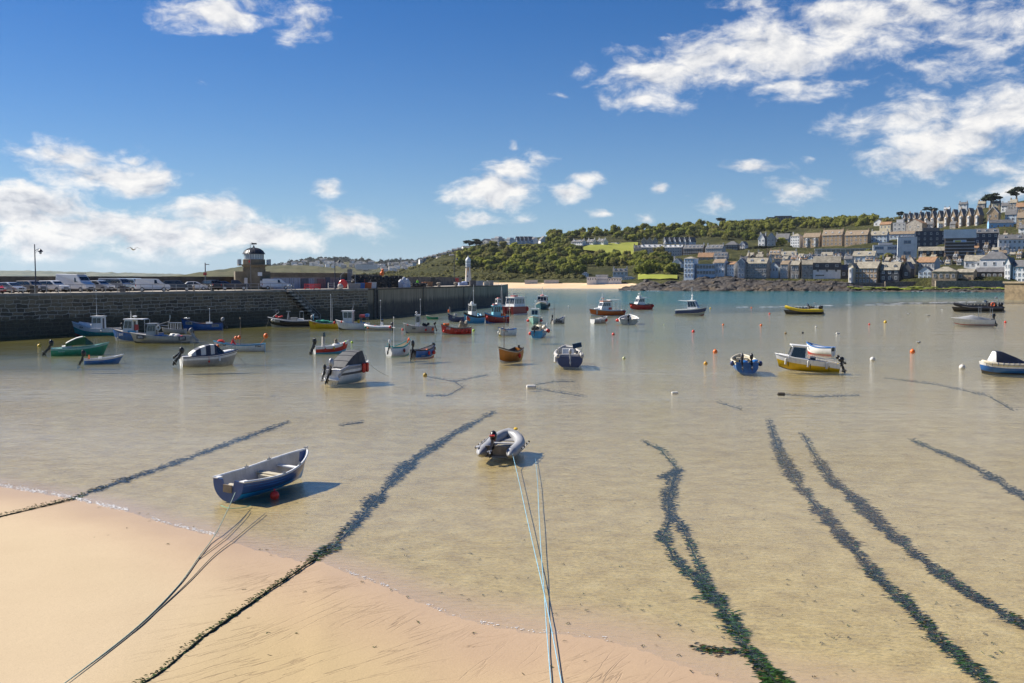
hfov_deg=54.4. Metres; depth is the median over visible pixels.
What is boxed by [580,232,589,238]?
broadleaf tree
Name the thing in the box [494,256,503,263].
broadleaf tree
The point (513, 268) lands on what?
broadleaf tree
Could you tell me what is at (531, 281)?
beach shelter
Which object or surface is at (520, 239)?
house
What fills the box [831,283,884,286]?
sea wall
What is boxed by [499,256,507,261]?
broadleaf tree
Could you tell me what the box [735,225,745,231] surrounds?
broadleaf tree
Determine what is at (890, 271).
house
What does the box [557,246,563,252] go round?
broadleaf tree
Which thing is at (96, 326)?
fishing boat
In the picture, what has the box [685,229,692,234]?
broadleaf tree
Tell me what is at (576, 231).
broadleaf tree
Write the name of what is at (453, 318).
fishing boat
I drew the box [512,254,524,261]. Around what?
broadleaf tree
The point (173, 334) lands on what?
gear heap
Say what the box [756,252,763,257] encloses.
house
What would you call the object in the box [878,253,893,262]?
broadleaf tree
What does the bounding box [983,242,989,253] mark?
house
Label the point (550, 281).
beach shelter
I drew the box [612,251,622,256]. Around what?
broadleaf tree
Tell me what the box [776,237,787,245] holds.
broadleaf tree
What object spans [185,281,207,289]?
parked car
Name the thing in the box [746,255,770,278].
house
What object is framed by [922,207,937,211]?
pine tree
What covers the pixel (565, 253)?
broadleaf tree
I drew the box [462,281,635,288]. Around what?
beach
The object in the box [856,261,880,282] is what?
house
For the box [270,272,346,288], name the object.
net store
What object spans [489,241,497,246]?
broadleaf tree
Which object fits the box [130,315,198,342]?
metal workboat
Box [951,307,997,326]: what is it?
covered motorboat
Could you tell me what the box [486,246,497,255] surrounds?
broadleaf tree
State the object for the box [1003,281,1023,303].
stone pier
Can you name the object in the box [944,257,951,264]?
house
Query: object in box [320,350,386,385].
sports boat
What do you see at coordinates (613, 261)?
broadleaf tree
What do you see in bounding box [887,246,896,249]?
window
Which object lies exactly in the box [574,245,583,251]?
broadleaf tree
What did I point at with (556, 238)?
broadleaf tree
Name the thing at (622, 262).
broadleaf tree
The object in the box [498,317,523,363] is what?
wooden boat
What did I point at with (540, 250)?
broadleaf tree
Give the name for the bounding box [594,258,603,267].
broadleaf tree
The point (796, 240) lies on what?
house
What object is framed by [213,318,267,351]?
open fishing boat
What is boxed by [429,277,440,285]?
winch engine
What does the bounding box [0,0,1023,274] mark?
sky
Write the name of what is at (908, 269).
house
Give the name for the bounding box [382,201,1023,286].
hillside
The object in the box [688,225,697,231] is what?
broadleaf tree
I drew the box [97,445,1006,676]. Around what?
seaweed scraps
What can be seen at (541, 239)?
house
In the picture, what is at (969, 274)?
house
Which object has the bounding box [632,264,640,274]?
broadleaf tree
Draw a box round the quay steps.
[285,285,321,320]
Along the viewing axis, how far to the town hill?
3475.46 m
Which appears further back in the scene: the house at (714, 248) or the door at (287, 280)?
the house at (714, 248)
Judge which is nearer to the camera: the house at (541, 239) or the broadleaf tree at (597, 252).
the broadleaf tree at (597, 252)
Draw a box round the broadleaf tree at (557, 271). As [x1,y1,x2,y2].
[555,267,563,275]
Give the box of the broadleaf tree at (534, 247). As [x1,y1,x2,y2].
[525,245,537,251]
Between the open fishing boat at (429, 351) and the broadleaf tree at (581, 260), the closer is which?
the open fishing boat at (429, 351)
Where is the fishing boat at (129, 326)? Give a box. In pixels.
[112,315,163,340]
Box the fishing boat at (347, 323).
[336,302,369,329]
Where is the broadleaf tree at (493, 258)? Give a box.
[484,256,497,263]
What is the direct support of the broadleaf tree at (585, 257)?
on the hillside
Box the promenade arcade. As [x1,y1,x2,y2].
[815,248,872,253]
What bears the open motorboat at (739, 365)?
on the water
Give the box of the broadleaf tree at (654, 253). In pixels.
[649,251,661,256]
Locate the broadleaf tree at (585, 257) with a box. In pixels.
[577,254,587,261]
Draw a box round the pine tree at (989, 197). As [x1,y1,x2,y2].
[981,192,1002,208]
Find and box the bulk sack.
[398,279,402,287]
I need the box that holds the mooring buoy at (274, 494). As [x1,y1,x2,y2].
[270,489,278,499]
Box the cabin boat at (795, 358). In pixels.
[775,344,846,373]
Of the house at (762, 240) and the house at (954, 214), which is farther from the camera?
the house at (762, 240)
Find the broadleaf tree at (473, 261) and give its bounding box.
[465,259,476,267]
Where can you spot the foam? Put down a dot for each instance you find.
(210, 534)
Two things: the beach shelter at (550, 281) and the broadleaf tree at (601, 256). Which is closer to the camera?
the beach shelter at (550, 281)
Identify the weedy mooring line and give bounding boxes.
[0,420,290,516]
[133,410,495,682]
[426,375,464,396]
[540,387,587,397]
[643,440,678,469]
[653,467,796,682]
[666,511,716,589]
[765,418,996,682]
[785,392,858,396]
[798,432,1023,628]
[886,378,1018,410]
[906,438,1023,499]
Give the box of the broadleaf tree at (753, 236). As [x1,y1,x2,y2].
[750,232,756,239]
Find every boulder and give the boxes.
[696,276,709,279]
[747,279,758,282]
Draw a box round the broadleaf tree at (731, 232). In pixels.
[726,230,734,236]
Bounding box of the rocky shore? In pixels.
[619,276,1004,291]
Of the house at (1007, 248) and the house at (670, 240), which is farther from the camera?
the house at (670, 240)
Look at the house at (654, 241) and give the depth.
1184.71 m
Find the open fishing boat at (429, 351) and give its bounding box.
[409,313,435,360]
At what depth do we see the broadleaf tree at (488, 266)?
905.85 m
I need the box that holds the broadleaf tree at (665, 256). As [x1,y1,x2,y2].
[659,255,673,261]
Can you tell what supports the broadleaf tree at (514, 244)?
on the hillside
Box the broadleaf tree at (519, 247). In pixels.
[513,246,523,252]
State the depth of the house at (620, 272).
808.65 m
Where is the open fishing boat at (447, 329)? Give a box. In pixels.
[441,316,471,336]
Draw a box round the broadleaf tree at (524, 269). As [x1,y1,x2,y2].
[518,265,535,274]
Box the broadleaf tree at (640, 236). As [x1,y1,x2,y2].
[636,233,643,238]
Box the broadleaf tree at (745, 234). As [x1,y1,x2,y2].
[740,230,751,240]
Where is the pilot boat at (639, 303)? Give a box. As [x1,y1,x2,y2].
[629,293,653,309]
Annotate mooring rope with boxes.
[65,492,235,682]
[69,513,264,682]
[198,512,248,558]
[512,454,561,682]
[535,458,550,682]
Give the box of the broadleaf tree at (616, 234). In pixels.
[612,232,620,237]
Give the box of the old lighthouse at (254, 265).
[234,243,270,289]
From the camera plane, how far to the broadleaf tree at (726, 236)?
1234.65 m
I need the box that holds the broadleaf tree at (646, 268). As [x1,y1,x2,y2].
[636,262,656,273]
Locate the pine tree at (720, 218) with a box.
[716,217,725,220]
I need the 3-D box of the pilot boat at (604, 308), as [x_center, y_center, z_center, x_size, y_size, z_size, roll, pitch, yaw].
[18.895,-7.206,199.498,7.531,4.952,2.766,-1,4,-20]
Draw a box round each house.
[481,239,490,244]
[491,236,504,245]
[503,238,515,244]
[519,236,522,243]
[523,236,526,243]
[530,237,537,243]
[538,236,545,243]
[571,239,586,245]
[586,238,596,245]
[587,277,595,284]
[596,237,607,244]
[608,277,621,283]
[613,266,627,276]
[622,276,635,279]
[633,243,640,251]
[641,238,646,244]
[641,243,662,253]
[646,237,651,244]
[652,238,657,244]
[663,237,668,243]
[663,243,683,255]
[668,237,673,243]
[672,257,683,267]
[673,237,678,243]
[678,237,683,243]
[683,237,688,244]
[683,243,705,254]
[688,237,695,244]
[696,264,714,277]
[698,252,713,260]
[705,243,725,252]
[713,252,728,258]
[713,257,727,276]
[725,241,739,249]
[726,261,737,276]
[737,258,746,278]
[740,241,747,248]
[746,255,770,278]
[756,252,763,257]
[758,232,766,245]
[766,233,776,245]
[768,248,780,260]
[770,261,780,277]
[774,254,781,262]
[776,232,790,241]
[780,258,790,277]
[781,249,797,259]
[790,232,802,246]
[790,258,801,278]
[791,253,798,261]
[801,256,812,278]
[803,231,821,247]
[813,256,840,278]
[821,252,833,255]
[822,228,844,246]
[841,265,848,277]
[844,228,870,246]
[844,253,853,264]
[848,263,856,282]
[852,251,877,261]
[854,257,861,262]
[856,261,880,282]
[865,255,872,261]
[871,229,889,242]
[873,219,881,225]
[873,243,896,257]
[879,220,892,231]
[880,262,902,282]
[884,255,891,261]
[889,230,915,239]
[893,219,906,231]
[900,256,906,262]
[901,262,915,278]
[902,213,907,221]
[906,219,926,230]
[907,211,912,221]
[907,257,917,274]
[912,212,918,218]
[917,254,940,270]
[917,266,933,277]
[918,211,924,220]
[918,247,944,257]
[924,211,930,222]
[927,219,934,227]
[930,209,936,224]
[931,267,957,286]
[936,210,943,227]
[938,219,943,227]
[942,253,951,262]
[943,208,950,226]
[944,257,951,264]
[949,219,957,228]
[950,209,958,221]
[952,251,959,262]
[956,257,963,264]
[957,269,977,279]
[958,200,968,210]
[958,207,966,227]
[964,255,984,268]
[966,208,974,226]
[974,206,984,225]
[974,228,998,249]
[974,243,979,252]
[976,247,984,254]
[976,267,1004,276]
[978,199,986,208]
[979,252,1008,266]
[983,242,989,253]
[987,205,1000,221]
[987,217,1013,228]
[991,199,1000,207]
[991,245,998,251]
[998,234,1023,251]
[1001,201,1008,212]
[1003,257,1014,279]
[1004,244,1009,253]
[1005,207,1017,223]
[1009,198,1018,208]
[1013,260,1023,280]
[1016,201,1023,211]
[1016,210,1023,228]
[1016,249,1023,257]
[1018,222,1023,232]
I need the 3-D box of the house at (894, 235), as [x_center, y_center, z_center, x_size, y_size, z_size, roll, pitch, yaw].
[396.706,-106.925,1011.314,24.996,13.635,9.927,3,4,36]
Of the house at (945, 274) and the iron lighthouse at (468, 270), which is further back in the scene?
the house at (945, 274)
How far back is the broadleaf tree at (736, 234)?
1240.85 m
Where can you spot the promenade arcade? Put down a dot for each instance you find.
(843, 251)
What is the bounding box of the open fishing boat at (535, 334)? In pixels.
[529,308,549,339]
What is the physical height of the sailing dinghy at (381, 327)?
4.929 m
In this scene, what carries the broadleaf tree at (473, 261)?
on the hillside
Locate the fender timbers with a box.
[374,289,377,316]
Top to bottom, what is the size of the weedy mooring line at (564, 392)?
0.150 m
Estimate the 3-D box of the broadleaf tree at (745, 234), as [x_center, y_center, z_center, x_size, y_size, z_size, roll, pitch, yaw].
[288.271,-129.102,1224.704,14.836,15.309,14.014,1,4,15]
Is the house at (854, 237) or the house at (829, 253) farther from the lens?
the house at (854, 237)
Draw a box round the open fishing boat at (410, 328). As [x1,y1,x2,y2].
[403,299,436,332]
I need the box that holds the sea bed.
[0,302,1023,682]
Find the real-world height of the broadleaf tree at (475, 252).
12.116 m
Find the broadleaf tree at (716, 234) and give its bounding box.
[711,232,720,236]
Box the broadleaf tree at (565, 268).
[559,263,574,274]
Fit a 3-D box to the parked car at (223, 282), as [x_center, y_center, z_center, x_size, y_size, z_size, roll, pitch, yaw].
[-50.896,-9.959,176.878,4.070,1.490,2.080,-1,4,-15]
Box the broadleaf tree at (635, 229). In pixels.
[631,226,637,233]
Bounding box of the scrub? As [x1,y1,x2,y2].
[361,216,907,279]
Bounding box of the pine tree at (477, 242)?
[470,239,482,245]
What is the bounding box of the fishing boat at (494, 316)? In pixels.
[484,298,508,322]
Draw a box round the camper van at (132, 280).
[126,278,140,290]
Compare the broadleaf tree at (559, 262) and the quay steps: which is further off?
the broadleaf tree at (559, 262)
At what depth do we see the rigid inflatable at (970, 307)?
226.59 m
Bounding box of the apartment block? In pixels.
[897,236,916,258]
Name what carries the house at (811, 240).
on the hillside
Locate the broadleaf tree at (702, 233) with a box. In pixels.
[699,230,707,236]
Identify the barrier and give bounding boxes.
[304,284,314,288]
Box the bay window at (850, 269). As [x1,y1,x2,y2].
[849,268,852,282]
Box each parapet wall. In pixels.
[0,276,233,291]
[353,277,461,285]
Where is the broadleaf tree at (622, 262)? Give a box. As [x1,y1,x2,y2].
[618,259,626,265]
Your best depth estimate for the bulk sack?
215.40 m
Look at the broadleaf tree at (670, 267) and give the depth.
736.69 m
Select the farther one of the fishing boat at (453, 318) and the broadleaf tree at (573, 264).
the broadleaf tree at (573, 264)
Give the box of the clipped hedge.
[753,245,791,248]
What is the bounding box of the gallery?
[944,229,976,259]
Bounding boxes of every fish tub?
[347,283,360,288]
[365,283,371,287]
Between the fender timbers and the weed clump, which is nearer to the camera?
the weed clump
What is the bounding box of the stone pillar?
[347,269,352,282]
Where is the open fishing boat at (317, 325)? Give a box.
[309,294,338,328]
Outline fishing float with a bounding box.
[339,279,347,287]
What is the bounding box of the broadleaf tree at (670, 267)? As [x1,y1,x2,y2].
[662,262,677,273]
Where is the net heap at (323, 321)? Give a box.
[315,320,331,322]
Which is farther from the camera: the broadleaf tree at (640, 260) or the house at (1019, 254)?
the broadleaf tree at (640, 260)
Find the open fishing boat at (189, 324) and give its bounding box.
[181,308,226,329]
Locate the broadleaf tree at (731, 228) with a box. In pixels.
[726,226,735,231]
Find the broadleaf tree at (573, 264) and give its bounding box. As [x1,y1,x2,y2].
[567,259,578,269]
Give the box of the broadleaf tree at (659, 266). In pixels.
[654,262,663,271]
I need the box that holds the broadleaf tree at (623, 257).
[617,255,626,265]
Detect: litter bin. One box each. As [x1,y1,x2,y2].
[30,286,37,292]
[120,286,125,291]
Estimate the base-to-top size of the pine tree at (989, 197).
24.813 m
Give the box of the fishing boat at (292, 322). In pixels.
[267,309,313,326]
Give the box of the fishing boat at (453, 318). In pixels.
[447,310,464,321]
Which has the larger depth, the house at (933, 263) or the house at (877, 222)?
the house at (877, 222)
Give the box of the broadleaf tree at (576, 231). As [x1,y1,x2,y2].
[570,229,578,236]
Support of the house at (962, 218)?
on the hillside
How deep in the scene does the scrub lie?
887.75 m
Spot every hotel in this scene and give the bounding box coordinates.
[356,264,376,268]
[684,256,697,279]
[768,216,796,223]
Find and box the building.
[916,228,944,248]
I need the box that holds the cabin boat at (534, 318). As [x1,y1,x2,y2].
[527,300,542,323]
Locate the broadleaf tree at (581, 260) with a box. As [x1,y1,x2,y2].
[574,258,584,264]
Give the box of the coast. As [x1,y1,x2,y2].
[0,270,183,276]
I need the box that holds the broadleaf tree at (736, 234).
[734,232,741,238]
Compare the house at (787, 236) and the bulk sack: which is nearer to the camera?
the bulk sack
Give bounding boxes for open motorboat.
[554,342,583,368]
[730,353,762,374]
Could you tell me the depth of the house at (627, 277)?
761.51 m
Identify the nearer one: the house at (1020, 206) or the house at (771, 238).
the house at (1020, 206)
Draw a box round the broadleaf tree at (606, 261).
[604,255,611,265]
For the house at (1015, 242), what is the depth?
712.60 m
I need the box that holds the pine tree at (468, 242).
[463,240,473,245]
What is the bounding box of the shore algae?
[847,286,1004,289]
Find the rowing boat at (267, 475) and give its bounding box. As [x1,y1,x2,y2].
[212,446,308,501]
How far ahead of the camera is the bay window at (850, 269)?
604.86 m
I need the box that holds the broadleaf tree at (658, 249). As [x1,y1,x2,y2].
[653,245,664,251]
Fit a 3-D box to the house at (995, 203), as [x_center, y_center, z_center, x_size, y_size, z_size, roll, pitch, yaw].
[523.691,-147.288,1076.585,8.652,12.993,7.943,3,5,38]
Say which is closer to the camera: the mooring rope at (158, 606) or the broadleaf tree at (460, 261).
the mooring rope at (158, 606)
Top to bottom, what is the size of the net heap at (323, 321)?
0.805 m
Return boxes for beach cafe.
[596,275,607,283]
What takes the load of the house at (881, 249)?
on the hillside
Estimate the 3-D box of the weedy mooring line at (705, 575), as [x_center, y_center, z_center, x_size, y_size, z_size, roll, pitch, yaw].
[5.094,5.797,28.270,0.721,0.170,8.402,0,4,3]
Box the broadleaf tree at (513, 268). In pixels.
[503,263,519,272]
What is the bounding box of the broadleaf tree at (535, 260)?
[528,258,537,262]
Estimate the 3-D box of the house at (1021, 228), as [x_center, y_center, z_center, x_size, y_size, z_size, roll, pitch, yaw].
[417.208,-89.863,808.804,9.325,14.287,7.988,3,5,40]
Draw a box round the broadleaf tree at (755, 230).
[751,226,761,233]
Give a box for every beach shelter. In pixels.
[525,280,537,283]
[544,280,558,283]
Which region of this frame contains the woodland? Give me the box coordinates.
[610,213,878,231]
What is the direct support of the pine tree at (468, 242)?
on the hillside
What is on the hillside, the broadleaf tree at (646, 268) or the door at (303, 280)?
the broadleaf tree at (646, 268)
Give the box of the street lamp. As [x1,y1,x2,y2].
[34,244,42,285]
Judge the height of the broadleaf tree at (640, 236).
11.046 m
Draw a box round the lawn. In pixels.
[638,274,676,278]
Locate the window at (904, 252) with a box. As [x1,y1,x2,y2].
[903,251,910,254]
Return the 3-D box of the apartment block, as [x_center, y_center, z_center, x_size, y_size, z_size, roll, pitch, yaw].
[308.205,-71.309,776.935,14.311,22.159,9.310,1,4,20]
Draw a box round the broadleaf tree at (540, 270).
[536,267,544,273]
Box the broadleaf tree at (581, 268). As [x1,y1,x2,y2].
[574,263,587,274]
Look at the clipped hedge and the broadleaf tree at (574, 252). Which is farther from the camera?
the clipped hedge
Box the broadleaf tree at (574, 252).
[568,248,579,255]
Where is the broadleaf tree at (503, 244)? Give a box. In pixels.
[499,241,506,248]
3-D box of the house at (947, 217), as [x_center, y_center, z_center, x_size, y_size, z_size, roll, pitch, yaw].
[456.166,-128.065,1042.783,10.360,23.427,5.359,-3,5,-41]
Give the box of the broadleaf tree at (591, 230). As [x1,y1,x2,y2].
[587,227,594,232]
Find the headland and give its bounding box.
[161,265,371,276]
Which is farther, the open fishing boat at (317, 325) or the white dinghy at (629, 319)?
the white dinghy at (629, 319)
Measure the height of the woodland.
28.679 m
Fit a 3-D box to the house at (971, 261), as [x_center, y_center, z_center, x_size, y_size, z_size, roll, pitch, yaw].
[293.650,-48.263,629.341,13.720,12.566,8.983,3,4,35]
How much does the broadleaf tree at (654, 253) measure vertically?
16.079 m
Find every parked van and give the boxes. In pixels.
[56,273,95,291]
[98,278,130,290]
[135,279,170,291]
[262,279,290,289]
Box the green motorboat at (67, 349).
[42,336,110,355]
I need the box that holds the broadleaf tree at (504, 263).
[502,260,513,268]
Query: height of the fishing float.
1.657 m
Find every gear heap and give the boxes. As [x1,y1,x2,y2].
[163,333,180,335]
[459,320,467,327]
[536,325,546,330]
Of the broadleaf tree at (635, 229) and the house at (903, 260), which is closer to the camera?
the house at (903, 260)
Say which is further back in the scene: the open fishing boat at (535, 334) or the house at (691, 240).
the house at (691, 240)
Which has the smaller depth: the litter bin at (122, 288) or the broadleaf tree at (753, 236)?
the litter bin at (122, 288)
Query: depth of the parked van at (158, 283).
150.79 m
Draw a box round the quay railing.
[0,283,293,292]
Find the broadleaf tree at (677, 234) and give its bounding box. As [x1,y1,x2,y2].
[672,231,681,236]
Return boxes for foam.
[0,288,912,640]
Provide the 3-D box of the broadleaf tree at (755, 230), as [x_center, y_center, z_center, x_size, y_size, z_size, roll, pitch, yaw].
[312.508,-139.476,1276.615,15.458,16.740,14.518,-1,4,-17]
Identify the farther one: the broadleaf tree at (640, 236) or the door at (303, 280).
the broadleaf tree at (640, 236)
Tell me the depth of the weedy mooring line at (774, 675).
23.21 m
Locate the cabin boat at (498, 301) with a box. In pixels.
[493,284,504,309]
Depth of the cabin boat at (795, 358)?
80.71 m
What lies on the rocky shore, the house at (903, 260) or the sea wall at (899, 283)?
the sea wall at (899, 283)
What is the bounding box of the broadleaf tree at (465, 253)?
[461,250,470,258]
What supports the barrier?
on the quay deck
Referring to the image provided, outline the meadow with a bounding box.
[583,242,637,253]
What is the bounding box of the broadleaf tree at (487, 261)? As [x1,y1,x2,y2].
[482,259,492,265]
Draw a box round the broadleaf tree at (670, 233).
[664,230,672,235]
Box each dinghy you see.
[77,350,125,368]
[363,300,393,330]
[426,315,437,318]
[475,427,529,458]
[550,302,564,323]
[590,316,607,323]
[616,314,638,324]
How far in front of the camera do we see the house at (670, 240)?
1196.67 m
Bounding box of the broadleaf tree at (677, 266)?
[673,263,683,270]
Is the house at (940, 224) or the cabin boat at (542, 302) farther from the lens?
the house at (940, 224)
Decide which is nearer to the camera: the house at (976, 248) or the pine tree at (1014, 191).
the house at (976, 248)
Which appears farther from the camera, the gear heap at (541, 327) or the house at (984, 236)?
the house at (984, 236)
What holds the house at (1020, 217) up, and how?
on the hillside
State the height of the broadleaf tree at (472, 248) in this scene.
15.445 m
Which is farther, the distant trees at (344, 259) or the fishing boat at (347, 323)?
the distant trees at (344, 259)
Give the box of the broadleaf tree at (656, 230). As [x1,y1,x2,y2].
[653,226,661,234]
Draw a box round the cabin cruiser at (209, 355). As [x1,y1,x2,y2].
[172,340,238,368]
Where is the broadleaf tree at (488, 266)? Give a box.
[485,264,492,270]
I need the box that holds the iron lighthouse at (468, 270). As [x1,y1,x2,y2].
[465,256,470,284]
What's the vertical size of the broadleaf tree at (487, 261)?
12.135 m
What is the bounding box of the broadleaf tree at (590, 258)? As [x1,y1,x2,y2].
[586,253,593,263]
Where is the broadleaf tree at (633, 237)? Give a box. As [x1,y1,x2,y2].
[627,234,637,241]
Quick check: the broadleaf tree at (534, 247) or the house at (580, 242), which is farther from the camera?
the house at (580, 242)
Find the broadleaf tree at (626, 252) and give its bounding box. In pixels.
[622,250,630,258]
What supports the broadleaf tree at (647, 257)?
on the hillside
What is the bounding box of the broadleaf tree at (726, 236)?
[721,233,729,239]
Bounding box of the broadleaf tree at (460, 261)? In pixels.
[455,258,465,265]
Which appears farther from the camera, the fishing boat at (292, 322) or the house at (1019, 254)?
the house at (1019, 254)
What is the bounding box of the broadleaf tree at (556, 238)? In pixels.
[552,236,560,242]
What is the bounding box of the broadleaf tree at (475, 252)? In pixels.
[471,250,481,255]
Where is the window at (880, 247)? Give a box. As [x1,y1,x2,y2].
[875,246,883,249]
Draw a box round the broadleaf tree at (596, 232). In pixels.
[593,229,601,235]
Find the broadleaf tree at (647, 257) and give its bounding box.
[642,254,655,259]
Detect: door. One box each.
[283,278,290,288]
[291,278,299,288]
[301,278,308,288]
[309,278,313,288]
[318,279,325,287]
[325,277,329,287]
[330,279,337,287]
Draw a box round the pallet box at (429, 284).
[425,282,432,286]
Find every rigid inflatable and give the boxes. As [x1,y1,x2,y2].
[784,302,824,315]
[952,297,1004,312]
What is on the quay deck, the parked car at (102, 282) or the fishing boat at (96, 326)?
the parked car at (102, 282)
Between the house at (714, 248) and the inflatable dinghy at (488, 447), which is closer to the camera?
the inflatable dinghy at (488, 447)
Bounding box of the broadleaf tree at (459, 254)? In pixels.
[455,251,463,258]
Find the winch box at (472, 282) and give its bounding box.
[469,280,475,285]
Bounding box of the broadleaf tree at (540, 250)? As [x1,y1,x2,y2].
[538,248,546,252]
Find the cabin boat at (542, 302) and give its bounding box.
[536,287,549,309]
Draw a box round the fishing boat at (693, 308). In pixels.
[675,288,706,314]
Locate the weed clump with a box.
[689,642,743,656]
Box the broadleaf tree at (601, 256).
[598,252,609,262]
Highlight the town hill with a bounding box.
[305,260,417,272]
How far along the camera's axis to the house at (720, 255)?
871.74 m
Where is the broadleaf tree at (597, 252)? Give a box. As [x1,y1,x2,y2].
[594,249,604,255]
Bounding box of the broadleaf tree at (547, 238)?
[545,236,552,242]
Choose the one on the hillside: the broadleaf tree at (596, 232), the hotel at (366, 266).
the broadleaf tree at (596, 232)
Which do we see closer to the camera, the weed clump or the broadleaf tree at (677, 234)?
the weed clump
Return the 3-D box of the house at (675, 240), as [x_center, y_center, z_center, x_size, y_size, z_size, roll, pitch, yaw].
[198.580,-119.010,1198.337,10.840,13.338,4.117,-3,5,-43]
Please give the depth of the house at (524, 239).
1249.39 m
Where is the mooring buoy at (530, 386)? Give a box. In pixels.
[525,385,535,389]
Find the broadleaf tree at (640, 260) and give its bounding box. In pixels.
[635,258,646,264]
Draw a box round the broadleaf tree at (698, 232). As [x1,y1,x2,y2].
[695,229,702,237]
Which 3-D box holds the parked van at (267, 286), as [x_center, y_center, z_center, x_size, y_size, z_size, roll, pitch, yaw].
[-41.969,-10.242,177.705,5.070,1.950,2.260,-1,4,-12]
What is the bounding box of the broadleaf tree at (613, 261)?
[609,257,618,266]
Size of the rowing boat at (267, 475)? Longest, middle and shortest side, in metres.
4.551 x 1.763 x 1.247 m
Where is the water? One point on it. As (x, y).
(662, 317)
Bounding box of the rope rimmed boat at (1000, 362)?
[979,350,1023,375]
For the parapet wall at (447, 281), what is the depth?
274.32 m
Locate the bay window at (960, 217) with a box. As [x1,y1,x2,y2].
[959,216,961,225]
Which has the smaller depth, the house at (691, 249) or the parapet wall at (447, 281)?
the parapet wall at (447, 281)
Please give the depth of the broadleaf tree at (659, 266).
777.82 m
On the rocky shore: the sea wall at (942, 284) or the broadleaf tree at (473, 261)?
the sea wall at (942, 284)
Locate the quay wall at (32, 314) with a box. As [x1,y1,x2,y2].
[0,284,507,337]
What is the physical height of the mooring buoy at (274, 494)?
0.386 m
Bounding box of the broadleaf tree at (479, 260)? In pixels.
[475,256,483,267]
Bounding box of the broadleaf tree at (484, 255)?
[478,253,490,258]
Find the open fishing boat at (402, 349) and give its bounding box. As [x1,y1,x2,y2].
[385,317,410,357]
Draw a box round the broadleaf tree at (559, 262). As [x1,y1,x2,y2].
[553,258,567,268]
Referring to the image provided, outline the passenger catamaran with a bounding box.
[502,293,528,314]
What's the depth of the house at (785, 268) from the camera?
641.55 m
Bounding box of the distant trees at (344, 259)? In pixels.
[271,256,422,267]
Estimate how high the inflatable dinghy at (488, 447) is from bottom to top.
1.116 m
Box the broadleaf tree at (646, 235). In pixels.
[643,232,649,239]
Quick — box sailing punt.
[498,298,516,337]
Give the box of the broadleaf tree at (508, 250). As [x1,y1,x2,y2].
[503,246,513,255]
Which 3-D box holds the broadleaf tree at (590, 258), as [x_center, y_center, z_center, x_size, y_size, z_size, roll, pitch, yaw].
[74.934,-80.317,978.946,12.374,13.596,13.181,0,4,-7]
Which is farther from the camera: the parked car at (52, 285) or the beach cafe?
the beach cafe
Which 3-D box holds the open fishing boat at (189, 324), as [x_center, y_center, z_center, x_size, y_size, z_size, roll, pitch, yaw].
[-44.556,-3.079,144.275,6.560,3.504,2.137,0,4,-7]
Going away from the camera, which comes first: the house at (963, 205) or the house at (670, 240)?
the house at (963, 205)
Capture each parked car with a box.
[0,282,26,292]
[0,285,5,292]
[16,281,47,292]
[39,280,69,291]
[85,280,114,291]
[163,280,192,290]
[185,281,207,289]
[199,280,221,289]
[216,281,233,289]
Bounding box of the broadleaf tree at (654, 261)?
[644,259,657,263]
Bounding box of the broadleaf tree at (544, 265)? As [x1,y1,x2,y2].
[542,263,552,271]
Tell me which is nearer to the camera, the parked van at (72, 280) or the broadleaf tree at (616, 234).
the parked van at (72, 280)
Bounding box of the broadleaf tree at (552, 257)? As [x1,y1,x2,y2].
[546,254,558,260]
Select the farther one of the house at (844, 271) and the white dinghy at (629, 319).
the house at (844, 271)
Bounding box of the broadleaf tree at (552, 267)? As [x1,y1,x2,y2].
[547,264,555,271]
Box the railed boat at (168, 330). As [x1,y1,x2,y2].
[162,322,186,333]
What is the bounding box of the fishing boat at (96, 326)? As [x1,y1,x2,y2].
[72,290,122,335]
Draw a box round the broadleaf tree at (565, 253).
[561,250,568,256]
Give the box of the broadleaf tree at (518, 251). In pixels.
[515,248,524,254]
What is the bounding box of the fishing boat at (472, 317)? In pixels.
[464,285,484,322]
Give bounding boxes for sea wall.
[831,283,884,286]
[884,281,915,286]
[935,281,1004,287]
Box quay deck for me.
[0,284,504,293]
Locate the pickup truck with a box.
[221,280,249,289]
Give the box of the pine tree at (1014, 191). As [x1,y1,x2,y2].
[1006,186,1023,197]
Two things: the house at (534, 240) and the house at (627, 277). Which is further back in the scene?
the house at (534, 240)
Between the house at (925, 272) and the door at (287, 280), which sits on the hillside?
the house at (925, 272)
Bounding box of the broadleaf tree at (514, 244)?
[509,242,518,247]
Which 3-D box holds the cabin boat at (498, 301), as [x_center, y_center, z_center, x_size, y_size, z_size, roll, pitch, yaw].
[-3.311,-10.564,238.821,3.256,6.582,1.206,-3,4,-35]
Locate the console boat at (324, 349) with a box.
[309,332,348,355]
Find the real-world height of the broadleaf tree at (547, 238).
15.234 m
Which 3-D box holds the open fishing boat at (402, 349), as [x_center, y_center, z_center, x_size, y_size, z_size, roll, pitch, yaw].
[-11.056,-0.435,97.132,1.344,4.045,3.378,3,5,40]
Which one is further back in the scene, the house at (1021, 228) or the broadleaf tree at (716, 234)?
the broadleaf tree at (716, 234)
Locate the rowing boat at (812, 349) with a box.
[806,342,835,356]
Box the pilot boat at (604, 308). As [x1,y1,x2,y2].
[589,293,625,315]
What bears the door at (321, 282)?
in the net store
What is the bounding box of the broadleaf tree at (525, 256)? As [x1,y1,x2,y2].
[519,253,529,260]
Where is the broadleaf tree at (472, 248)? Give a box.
[464,246,474,251]
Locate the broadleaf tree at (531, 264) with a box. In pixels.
[525,261,536,269]
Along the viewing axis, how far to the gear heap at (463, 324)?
133.54 m
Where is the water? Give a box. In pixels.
[0,289,1023,682]
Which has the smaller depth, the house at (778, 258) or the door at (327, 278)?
the door at (327, 278)

